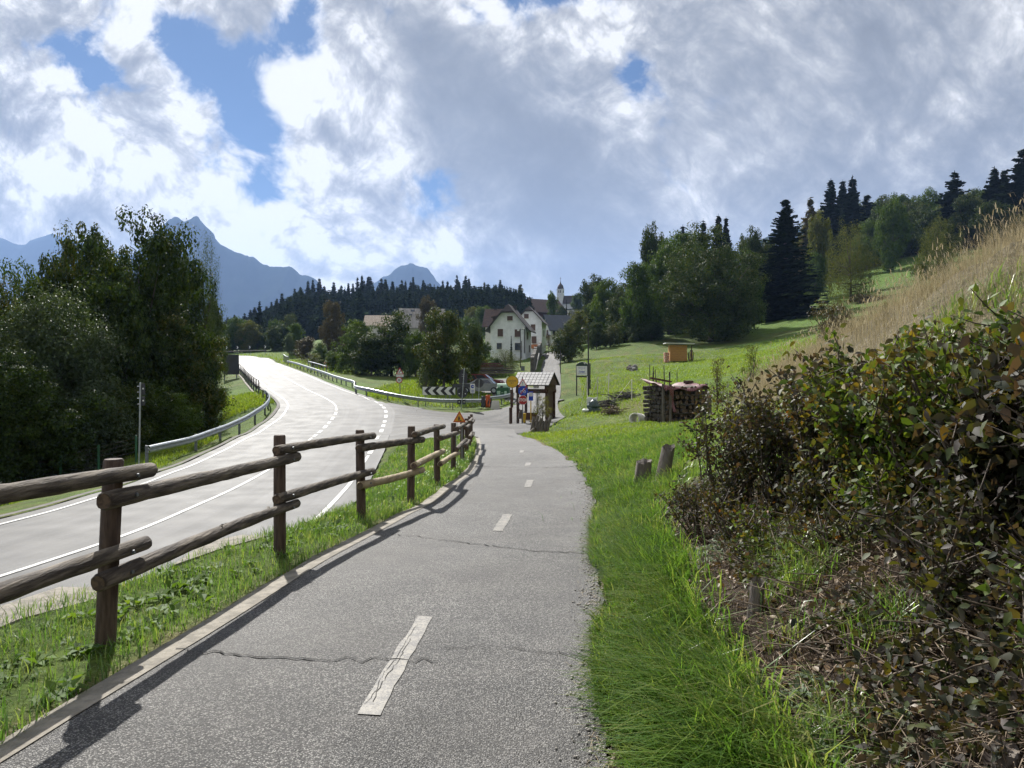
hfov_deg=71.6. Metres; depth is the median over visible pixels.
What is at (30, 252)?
mountain
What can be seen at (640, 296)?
broadleaf tree
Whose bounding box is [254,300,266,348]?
spruce tree
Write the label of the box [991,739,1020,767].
tree stump
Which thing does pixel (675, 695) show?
lush grass
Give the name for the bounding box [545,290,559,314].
broadleaf tree
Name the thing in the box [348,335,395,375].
bush
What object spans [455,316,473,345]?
broadleaf tree
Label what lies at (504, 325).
white house
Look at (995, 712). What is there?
twig litter
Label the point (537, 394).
bush
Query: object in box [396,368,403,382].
bend warning sign
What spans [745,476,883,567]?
dogwood shrub
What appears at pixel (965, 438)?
dogwood shrub
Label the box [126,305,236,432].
ivy tree
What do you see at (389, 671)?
path crack
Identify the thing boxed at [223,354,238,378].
sign board
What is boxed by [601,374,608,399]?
garden stake
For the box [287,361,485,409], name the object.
guardrail
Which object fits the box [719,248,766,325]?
broadleaf tree
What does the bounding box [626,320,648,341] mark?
bush
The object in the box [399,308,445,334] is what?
grey roofed barn
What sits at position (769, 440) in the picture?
dogwood shrub
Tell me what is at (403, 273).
mountain
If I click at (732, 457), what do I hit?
dogwood shrub
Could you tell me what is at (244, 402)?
roadside grass
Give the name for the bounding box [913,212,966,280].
broadleaf tree
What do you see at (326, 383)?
edge line
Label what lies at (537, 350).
stone wall
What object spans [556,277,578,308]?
church
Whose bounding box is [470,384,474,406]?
parking sign
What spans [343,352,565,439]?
side street
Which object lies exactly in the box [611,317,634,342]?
bush
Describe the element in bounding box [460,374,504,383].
parked car
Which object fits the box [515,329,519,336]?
window
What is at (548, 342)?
bush
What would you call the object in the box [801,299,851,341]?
bush
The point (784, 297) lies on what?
spruce tree
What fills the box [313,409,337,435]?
dashed centre line
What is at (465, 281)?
spruce tree
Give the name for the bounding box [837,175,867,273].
spruce tree
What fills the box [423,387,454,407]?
chevron board
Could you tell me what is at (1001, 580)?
dogwood shrub
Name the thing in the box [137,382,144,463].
verge sign
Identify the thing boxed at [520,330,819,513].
meadow grass
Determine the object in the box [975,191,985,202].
broadleaf tree
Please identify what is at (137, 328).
broadleaf tree
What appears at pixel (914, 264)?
bush
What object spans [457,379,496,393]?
parked car
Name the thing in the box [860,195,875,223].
spruce tree
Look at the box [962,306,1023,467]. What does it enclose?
dogwood shrub
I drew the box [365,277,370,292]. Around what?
spruce tree
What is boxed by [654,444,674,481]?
tree stump
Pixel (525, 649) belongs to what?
path crack
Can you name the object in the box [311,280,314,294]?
spruce tree
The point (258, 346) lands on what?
bush
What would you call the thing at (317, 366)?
parapet frame
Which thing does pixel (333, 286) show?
spruce tree
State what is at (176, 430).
shade bush
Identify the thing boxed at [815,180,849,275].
spruce tree
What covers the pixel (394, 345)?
bush
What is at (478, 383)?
round sign
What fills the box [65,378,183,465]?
shade bush
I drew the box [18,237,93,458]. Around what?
broadleaf tree
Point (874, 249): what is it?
broadleaf tree
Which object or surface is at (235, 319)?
broadleaf tree
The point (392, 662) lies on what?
path crack
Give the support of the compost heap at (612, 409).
on the ground at (782, 329)
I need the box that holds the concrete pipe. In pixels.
[629,413,644,422]
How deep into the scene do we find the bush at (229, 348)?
179.76 m
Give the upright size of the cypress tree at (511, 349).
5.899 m
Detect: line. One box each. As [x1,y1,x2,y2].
[0,370,288,524]
[0,438,311,576]
[240,356,336,407]
[253,356,377,402]
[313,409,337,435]
[316,455,369,518]
[367,404,387,453]
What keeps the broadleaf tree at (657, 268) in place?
on the ground at (782, 329)
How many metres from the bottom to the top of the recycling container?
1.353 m
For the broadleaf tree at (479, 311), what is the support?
on the ground at (782, 329)
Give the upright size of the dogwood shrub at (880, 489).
0.663 m
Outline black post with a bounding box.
[589,363,590,388]
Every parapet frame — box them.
[283,354,288,363]
[308,361,326,375]
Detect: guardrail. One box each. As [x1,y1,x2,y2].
[145,390,269,462]
[227,350,266,352]
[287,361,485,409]
[490,392,514,404]
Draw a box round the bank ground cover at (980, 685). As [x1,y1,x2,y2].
[691,451,1023,767]
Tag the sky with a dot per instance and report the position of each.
(532, 144)
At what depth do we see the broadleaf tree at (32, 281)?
48.17 m
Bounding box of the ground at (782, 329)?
[0,241,1023,767]
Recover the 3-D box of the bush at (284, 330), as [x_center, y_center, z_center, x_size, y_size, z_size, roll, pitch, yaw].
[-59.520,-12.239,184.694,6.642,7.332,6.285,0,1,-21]
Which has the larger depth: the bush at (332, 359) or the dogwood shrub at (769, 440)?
the bush at (332, 359)
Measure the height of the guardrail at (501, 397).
1.303 m
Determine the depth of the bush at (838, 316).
46.84 m
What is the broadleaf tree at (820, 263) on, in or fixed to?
on the ground at (782, 329)
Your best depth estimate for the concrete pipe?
35.33 m
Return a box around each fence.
[0,414,474,649]
[12,436,137,482]
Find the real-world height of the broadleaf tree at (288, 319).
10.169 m
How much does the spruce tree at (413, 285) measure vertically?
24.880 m
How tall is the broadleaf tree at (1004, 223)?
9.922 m
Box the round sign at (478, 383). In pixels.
[474,379,482,404]
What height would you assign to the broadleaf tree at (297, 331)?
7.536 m
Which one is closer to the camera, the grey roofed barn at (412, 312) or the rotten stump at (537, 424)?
the rotten stump at (537, 424)
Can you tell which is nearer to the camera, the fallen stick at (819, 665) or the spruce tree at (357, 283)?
the fallen stick at (819, 665)
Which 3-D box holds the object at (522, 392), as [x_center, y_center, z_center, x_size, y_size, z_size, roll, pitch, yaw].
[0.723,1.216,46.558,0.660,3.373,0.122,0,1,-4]
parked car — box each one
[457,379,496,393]
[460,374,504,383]
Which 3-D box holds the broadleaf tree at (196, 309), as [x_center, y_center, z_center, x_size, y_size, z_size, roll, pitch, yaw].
[-26.805,-3.934,55.997,5.409,15.853,5.620,-1,2,-39]
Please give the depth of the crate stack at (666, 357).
93.65 m
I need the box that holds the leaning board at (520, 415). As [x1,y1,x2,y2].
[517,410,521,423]
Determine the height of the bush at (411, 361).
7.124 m
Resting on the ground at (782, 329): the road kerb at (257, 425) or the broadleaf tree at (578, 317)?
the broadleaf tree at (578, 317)
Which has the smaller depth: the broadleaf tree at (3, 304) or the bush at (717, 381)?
the bush at (717, 381)
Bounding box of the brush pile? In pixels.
[597,394,632,407]
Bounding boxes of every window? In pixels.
[496,343,501,349]
[497,329,502,336]
[507,316,512,320]
[514,343,519,350]
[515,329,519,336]
[531,336,536,343]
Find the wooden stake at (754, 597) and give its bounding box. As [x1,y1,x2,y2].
[746,576,764,617]
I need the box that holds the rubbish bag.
[582,397,600,412]
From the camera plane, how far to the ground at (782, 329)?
7.86 m
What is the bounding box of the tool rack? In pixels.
[688,350,693,360]
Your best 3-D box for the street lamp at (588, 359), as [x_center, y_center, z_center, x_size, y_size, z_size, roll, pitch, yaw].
[6.275,-1.744,60.926,0.731,6.172,0.390,0,1,0]
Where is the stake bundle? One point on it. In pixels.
(655, 375)
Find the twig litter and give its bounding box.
[677,462,1023,767]
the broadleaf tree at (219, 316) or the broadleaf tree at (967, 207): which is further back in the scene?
the broadleaf tree at (967, 207)
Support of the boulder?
on the ground at (782, 329)
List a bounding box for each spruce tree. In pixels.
[252,307,257,315]
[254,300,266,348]
[304,281,311,297]
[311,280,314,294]
[314,279,322,296]
[329,282,336,294]
[346,283,350,295]
[354,277,359,291]
[360,276,364,295]
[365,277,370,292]
[375,278,386,298]
[383,279,388,290]
[390,281,395,292]
[409,281,413,303]
[411,277,415,295]
[462,276,469,291]
[701,220,709,249]
[710,214,727,249]
[722,218,731,249]
[753,199,830,321]
[793,197,832,274]
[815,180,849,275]
[836,181,846,224]
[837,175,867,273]
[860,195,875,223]
[911,170,982,253]
[972,148,1023,242]
[981,166,1006,204]
[999,170,1009,192]
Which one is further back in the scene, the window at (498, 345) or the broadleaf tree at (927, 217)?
the broadleaf tree at (927, 217)
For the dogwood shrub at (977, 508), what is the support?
on the ground at (782, 329)
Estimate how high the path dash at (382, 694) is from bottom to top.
0.104 m
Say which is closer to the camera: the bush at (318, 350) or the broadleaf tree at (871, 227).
the bush at (318, 350)
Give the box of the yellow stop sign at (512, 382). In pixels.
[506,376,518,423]
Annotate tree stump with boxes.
[633,458,651,482]
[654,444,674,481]
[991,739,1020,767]
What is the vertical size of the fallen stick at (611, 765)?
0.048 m
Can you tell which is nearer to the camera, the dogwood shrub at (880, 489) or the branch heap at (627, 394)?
the dogwood shrub at (880, 489)
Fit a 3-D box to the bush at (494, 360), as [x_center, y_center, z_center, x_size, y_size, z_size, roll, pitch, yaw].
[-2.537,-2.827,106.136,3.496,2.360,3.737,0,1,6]
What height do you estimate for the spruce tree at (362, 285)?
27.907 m
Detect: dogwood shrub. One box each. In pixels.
[654,471,737,537]
[677,384,779,518]
[689,480,784,546]
[715,498,805,557]
[718,365,832,522]
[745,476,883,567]
[755,341,898,522]
[769,452,859,535]
[778,323,979,517]
[829,437,959,541]
[829,483,969,577]
[840,315,1019,522]
[854,299,1021,462]
[858,495,1023,622]
[893,448,1023,584]
[911,321,1023,550]
[935,518,1023,621]
[941,283,1020,352]
[952,541,1023,647]
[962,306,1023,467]
[1015,495,1023,508]
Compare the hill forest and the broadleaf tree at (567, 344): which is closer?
the broadleaf tree at (567, 344)
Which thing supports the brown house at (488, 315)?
on the ground at (782, 329)
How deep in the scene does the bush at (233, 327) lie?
181.98 m
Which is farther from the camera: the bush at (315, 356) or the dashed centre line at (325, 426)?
the bush at (315, 356)
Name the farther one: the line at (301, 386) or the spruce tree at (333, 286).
the spruce tree at (333, 286)
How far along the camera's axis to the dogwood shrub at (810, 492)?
5.37 m
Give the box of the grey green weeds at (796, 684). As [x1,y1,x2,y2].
[568,464,911,767]
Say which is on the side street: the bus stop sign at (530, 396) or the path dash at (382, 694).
the bus stop sign at (530, 396)
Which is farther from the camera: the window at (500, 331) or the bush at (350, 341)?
the window at (500, 331)
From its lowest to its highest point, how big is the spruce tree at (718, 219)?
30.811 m
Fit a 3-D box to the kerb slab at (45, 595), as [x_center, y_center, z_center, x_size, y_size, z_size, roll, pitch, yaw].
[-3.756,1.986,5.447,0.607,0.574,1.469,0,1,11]
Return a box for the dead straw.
[648,465,1023,767]
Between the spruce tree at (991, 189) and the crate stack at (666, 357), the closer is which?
the crate stack at (666, 357)
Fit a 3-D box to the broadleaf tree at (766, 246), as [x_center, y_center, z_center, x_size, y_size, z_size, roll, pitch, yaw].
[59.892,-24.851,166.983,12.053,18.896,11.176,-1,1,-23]
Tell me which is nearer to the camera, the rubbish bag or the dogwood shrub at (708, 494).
the dogwood shrub at (708, 494)
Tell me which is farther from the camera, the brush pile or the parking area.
the parking area
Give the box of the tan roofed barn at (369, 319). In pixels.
[363,315,395,334]
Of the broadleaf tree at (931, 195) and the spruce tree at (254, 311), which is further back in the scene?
the spruce tree at (254, 311)
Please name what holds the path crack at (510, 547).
on the bike path
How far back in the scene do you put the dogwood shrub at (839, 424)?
4.91 m
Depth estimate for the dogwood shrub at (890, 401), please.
4.13 m
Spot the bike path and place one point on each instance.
(456, 705)
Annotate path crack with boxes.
[176,648,436,661]
[364,624,417,703]
[373,642,408,700]
[441,539,577,552]
[447,645,585,656]
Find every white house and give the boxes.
[485,304,535,361]
[521,306,548,353]
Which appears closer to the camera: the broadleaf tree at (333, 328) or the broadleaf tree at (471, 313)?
the broadleaf tree at (333, 328)
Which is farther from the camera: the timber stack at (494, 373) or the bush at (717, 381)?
the timber stack at (494, 373)
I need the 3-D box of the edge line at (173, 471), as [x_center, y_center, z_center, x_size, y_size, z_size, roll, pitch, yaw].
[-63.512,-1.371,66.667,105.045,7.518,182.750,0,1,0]
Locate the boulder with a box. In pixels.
[629,364,637,370]
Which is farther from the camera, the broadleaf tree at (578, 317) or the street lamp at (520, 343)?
the broadleaf tree at (578, 317)
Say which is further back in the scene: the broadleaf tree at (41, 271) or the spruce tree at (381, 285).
the spruce tree at (381, 285)
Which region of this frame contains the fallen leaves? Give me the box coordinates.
[666,472,1019,767]
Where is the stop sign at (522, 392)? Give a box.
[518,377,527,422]
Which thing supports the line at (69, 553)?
on the road
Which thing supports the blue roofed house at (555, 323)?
on the ground at (782, 329)
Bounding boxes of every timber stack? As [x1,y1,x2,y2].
[478,368,513,375]
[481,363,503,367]
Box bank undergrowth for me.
[888,251,1023,367]
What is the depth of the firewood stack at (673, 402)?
32.89 m
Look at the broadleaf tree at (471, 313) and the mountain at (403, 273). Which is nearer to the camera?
the broadleaf tree at (471, 313)
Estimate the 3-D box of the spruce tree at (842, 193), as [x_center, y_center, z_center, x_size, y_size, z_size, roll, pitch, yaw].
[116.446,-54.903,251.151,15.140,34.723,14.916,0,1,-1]
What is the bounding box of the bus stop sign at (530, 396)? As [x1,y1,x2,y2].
[529,391,532,422]
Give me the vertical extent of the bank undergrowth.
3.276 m
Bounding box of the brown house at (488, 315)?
[482,309,512,350]
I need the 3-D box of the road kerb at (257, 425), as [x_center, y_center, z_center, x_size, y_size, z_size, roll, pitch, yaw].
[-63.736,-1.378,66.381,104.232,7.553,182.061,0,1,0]
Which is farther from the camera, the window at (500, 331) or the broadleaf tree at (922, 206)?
the broadleaf tree at (922, 206)
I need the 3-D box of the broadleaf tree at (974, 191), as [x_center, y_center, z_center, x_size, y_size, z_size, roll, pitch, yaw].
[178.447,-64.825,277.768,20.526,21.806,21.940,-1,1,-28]
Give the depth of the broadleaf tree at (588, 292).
163.60 m
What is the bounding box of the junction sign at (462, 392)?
[453,369,469,409]
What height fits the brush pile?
1.027 m
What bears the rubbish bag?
on the ground at (782, 329)
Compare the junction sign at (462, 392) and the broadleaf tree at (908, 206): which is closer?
the junction sign at (462, 392)
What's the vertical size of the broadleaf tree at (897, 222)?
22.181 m
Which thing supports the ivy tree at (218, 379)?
on the ground at (782, 329)
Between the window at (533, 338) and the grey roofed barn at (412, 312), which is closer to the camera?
the window at (533, 338)
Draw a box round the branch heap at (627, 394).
[600,388,640,398]
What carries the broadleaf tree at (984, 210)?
on the ground at (782, 329)
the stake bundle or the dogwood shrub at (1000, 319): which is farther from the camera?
the stake bundle
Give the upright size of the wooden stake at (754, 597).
0.363 m
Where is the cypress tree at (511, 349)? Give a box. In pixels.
[509,336,512,360]
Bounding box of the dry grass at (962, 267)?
[721,211,1023,412]
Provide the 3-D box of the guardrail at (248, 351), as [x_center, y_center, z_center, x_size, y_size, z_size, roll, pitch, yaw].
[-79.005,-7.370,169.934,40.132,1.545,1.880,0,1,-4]
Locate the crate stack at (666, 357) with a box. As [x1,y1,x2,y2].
[663,353,668,361]
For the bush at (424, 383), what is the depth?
70.00 m
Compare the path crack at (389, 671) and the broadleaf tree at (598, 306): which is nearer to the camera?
the path crack at (389, 671)
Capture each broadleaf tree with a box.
[0,256,60,475]
[0,267,27,450]
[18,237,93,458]
[42,220,133,457]
[56,204,220,428]
[57,286,191,457]
[145,233,209,352]
[201,294,229,372]
[223,316,246,352]
[267,319,283,334]
[278,312,300,336]
[287,323,306,352]
[318,299,346,354]
[411,306,475,391]
[415,295,436,336]
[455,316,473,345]
[457,323,486,380]
[463,306,483,326]
[470,305,490,336]
[479,332,492,360]
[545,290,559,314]
[550,319,586,361]
[554,305,565,314]
[561,310,588,342]
[570,292,584,310]
[578,273,604,344]
[586,277,627,334]
[604,283,648,340]
[615,261,664,340]
[635,221,665,331]
[643,237,691,334]
[648,221,771,341]
[663,230,716,329]
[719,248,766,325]
[738,225,765,274]
[758,238,775,294]
[803,251,828,300]
[806,211,838,299]
[821,215,882,303]
[840,217,884,269]
[851,228,897,265]
[861,200,895,262]
[871,196,915,270]
[873,194,894,208]
[887,192,911,204]
[897,231,914,258]
[898,198,922,254]
[903,202,932,256]
[910,187,941,209]
[910,207,951,257]
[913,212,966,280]
[935,204,951,240]
[941,194,987,246]
[961,188,981,198]
[961,200,1016,246]
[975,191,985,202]
[993,212,1023,241]
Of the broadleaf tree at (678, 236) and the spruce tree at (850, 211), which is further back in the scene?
the spruce tree at (850, 211)
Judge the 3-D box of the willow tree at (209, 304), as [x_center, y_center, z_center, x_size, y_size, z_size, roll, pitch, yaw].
[-25.198,-4.876,57.704,4.010,15.819,4.395,0,1,2]
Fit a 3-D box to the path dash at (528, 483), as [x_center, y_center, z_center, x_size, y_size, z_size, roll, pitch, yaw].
[0.339,2.001,14.291,0.154,0.063,1.282,0,1,4]
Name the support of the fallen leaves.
on the ground at (782, 329)
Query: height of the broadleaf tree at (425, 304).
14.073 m
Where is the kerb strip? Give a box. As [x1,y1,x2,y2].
[0,438,480,761]
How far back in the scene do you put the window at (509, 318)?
149.53 m
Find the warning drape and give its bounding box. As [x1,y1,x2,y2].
[481,395,491,407]
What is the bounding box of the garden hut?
[663,343,694,361]
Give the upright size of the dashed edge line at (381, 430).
1.139 m
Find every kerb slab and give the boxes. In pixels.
[0,587,96,628]
[171,535,263,565]
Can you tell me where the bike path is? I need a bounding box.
[0,427,607,767]
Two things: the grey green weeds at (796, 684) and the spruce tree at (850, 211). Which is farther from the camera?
the spruce tree at (850, 211)
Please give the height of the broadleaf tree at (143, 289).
16.804 m
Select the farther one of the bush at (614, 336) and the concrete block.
the bush at (614, 336)
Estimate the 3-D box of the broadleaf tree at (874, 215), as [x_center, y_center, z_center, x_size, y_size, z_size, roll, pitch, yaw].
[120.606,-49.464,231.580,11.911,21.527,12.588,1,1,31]
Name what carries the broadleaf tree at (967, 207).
on the ground at (782, 329)
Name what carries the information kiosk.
on the ground at (782, 329)
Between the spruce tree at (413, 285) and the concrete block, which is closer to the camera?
the concrete block
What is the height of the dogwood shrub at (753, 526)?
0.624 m
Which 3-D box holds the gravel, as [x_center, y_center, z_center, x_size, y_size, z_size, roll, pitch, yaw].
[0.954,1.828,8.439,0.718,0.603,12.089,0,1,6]
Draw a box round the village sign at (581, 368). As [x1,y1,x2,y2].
[576,362,587,395]
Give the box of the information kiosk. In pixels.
[516,372,559,423]
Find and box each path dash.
[357,616,432,714]
[493,514,511,530]
[524,480,533,486]
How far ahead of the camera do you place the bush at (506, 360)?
107.57 m
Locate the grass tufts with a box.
[539,341,971,767]
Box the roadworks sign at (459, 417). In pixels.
[453,411,464,460]
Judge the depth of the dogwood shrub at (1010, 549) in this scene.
2.64 m
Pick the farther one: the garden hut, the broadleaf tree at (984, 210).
the broadleaf tree at (984, 210)
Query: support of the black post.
on the ground at (782, 329)
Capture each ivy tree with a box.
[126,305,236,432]
[202,356,232,417]
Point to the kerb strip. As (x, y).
(33, 731)
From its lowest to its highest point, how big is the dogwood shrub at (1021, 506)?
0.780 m
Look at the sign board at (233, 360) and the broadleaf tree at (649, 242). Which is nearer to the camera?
the sign board at (233, 360)
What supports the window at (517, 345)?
in the white house at (504, 325)
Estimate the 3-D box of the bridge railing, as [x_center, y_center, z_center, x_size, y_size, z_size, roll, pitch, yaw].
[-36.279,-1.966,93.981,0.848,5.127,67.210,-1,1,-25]
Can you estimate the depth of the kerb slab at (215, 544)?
7.95 m
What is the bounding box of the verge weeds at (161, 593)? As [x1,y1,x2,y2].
[0,502,379,708]
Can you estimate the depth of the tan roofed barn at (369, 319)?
228.79 m
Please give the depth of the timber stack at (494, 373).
94.55 m
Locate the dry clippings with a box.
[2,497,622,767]
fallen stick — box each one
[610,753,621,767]
[789,580,853,701]
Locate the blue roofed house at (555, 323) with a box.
[543,315,572,345]
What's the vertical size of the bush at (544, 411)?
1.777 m
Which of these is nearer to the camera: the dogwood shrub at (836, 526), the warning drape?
the dogwood shrub at (836, 526)
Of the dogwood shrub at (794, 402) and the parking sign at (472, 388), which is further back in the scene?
the parking sign at (472, 388)
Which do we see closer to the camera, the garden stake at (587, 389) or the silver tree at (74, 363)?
the silver tree at (74, 363)
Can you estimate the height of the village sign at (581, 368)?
3.364 m
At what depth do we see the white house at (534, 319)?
164.56 m
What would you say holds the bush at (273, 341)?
on the ground at (782, 329)
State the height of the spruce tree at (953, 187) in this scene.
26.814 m
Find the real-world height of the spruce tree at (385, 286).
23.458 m
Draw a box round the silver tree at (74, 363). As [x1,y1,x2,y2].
[0,280,141,483]
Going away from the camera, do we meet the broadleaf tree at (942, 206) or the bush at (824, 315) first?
the bush at (824, 315)
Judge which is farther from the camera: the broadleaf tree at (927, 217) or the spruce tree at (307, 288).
the spruce tree at (307, 288)
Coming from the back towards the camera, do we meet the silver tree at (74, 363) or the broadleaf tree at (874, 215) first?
the broadleaf tree at (874, 215)
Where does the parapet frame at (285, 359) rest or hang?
on the ground at (782, 329)
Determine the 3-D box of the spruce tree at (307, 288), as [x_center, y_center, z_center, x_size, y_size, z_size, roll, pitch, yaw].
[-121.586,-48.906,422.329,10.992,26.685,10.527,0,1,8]
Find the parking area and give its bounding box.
[481,379,563,403]
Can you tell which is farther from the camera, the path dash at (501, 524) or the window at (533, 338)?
the window at (533, 338)
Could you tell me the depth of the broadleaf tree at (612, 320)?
139.26 m
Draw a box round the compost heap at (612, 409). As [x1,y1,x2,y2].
[599,405,629,414]
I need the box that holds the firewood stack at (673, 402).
[640,377,711,422]
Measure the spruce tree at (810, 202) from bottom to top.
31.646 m
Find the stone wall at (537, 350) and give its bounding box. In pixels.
[530,342,541,371]
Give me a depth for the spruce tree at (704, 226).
193.65 m
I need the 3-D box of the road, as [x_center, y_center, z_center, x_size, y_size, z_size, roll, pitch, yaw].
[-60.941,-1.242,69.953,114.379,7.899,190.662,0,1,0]
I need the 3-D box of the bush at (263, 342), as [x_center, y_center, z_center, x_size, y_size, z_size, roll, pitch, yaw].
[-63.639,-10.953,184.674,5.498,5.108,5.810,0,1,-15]
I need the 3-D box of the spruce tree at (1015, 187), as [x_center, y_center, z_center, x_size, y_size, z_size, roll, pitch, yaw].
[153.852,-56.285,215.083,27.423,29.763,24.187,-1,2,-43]
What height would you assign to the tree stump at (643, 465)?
0.599 m
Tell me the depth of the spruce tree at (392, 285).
409.38 m
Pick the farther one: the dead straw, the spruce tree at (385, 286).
the spruce tree at (385, 286)
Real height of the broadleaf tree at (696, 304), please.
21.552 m
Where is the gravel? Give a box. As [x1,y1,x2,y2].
[527,481,623,767]
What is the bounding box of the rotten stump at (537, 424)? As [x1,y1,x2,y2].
[529,415,551,431]
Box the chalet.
[523,299,567,317]
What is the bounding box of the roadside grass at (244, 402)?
[0,353,522,505]
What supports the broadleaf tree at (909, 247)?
on the ground at (782, 329)
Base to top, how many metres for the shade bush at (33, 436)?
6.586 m
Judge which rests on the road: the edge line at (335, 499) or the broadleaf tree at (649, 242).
the edge line at (335, 499)
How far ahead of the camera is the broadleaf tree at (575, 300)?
327.86 m
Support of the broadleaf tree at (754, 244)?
on the ground at (782, 329)
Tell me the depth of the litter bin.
47.55 m
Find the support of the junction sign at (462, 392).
on the ground at (782, 329)
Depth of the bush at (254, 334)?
180.70 m
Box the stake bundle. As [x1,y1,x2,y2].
[649,365,669,385]
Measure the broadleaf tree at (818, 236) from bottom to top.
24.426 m
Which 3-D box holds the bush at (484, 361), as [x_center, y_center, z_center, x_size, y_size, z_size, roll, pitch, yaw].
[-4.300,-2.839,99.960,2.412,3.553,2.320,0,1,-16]
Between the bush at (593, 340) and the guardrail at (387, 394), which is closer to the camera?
the guardrail at (387, 394)
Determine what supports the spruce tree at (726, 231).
on the ground at (782, 329)
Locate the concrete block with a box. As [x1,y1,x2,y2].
[491,400,499,408]
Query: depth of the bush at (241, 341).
181.24 m
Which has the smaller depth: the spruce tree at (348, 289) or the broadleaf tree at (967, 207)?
the broadleaf tree at (967, 207)
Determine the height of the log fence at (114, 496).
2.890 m
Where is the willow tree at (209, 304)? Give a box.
[190,228,230,383]
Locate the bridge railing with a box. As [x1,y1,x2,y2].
[239,364,260,392]
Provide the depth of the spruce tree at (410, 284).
410.37 m
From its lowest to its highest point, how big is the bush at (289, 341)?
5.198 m
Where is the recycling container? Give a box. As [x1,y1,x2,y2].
[496,383,509,397]
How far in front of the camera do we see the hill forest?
294.66 m
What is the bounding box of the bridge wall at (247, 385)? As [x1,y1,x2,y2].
[238,374,253,391]
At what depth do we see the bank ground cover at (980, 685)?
2.71 m
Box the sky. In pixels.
[0,0,1023,299]
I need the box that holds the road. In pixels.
[0,356,394,605]
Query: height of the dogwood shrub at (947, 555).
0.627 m
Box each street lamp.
[517,328,524,367]
[581,328,588,395]
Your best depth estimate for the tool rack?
94.44 m
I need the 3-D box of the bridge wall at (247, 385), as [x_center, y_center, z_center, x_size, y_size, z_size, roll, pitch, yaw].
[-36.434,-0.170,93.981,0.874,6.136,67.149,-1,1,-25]
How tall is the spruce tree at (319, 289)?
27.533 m
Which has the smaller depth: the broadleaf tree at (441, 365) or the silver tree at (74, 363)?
the silver tree at (74, 363)
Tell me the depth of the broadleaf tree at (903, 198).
285.45 m
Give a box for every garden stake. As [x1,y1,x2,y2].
[580,376,587,408]
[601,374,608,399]
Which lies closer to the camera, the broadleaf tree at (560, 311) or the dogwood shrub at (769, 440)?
the dogwood shrub at (769, 440)
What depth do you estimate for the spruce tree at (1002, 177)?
226.04 m
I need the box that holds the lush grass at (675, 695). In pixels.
[548,418,908,767]
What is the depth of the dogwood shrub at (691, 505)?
7.36 m
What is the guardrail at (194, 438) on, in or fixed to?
on the ground at (782, 329)
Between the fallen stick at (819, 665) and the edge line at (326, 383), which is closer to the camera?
the fallen stick at (819, 665)
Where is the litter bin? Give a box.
[521,413,525,422]
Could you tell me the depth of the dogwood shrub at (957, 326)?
5.05 m
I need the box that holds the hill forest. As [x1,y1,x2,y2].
[223,283,533,339]
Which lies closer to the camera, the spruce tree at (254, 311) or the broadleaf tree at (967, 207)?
the broadleaf tree at (967, 207)
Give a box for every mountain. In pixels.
[0,234,129,307]
[128,216,323,323]
[371,263,440,291]
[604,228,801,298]
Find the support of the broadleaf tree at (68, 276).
on the ground at (782, 329)
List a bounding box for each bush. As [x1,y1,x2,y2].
[0,347,116,483]
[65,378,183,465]
[124,385,205,445]
[221,334,232,353]
[223,323,241,352]
[233,320,262,352]
[237,323,256,349]
[252,325,264,349]
[259,332,271,350]
[263,325,284,351]
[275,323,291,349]
[282,333,296,354]
[293,336,316,359]
[302,353,322,366]
[310,342,333,366]
[323,352,346,370]
[331,319,375,372]
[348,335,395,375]
[351,308,416,376]
[396,330,426,376]
[418,371,437,387]
[478,354,489,371]
[487,357,505,371]
[491,347,522,370]
[531,395,553,420]
[532,391,541,417]
[543,334,552,353]
[585,321,606,349]
[595,325,624,346]
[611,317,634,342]
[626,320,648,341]
[636,322,666,340]
[699,356,732,409]
[738,343,763,383]
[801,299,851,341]
[816,304,860,340]
[848,294,886,302]
[909,256,933,278]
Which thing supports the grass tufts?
on the ground at (782, 329)
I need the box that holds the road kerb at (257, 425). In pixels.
[0,370,279,516]
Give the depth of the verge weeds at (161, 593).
5.27 m
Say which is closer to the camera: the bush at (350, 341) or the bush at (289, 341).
the bush at (350, 341)
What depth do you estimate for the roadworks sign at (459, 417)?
19.42 m
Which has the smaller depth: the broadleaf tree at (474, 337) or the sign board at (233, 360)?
the broadleaf tree at (474, 337)
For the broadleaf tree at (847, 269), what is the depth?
156.42 m
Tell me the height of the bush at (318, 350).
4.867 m

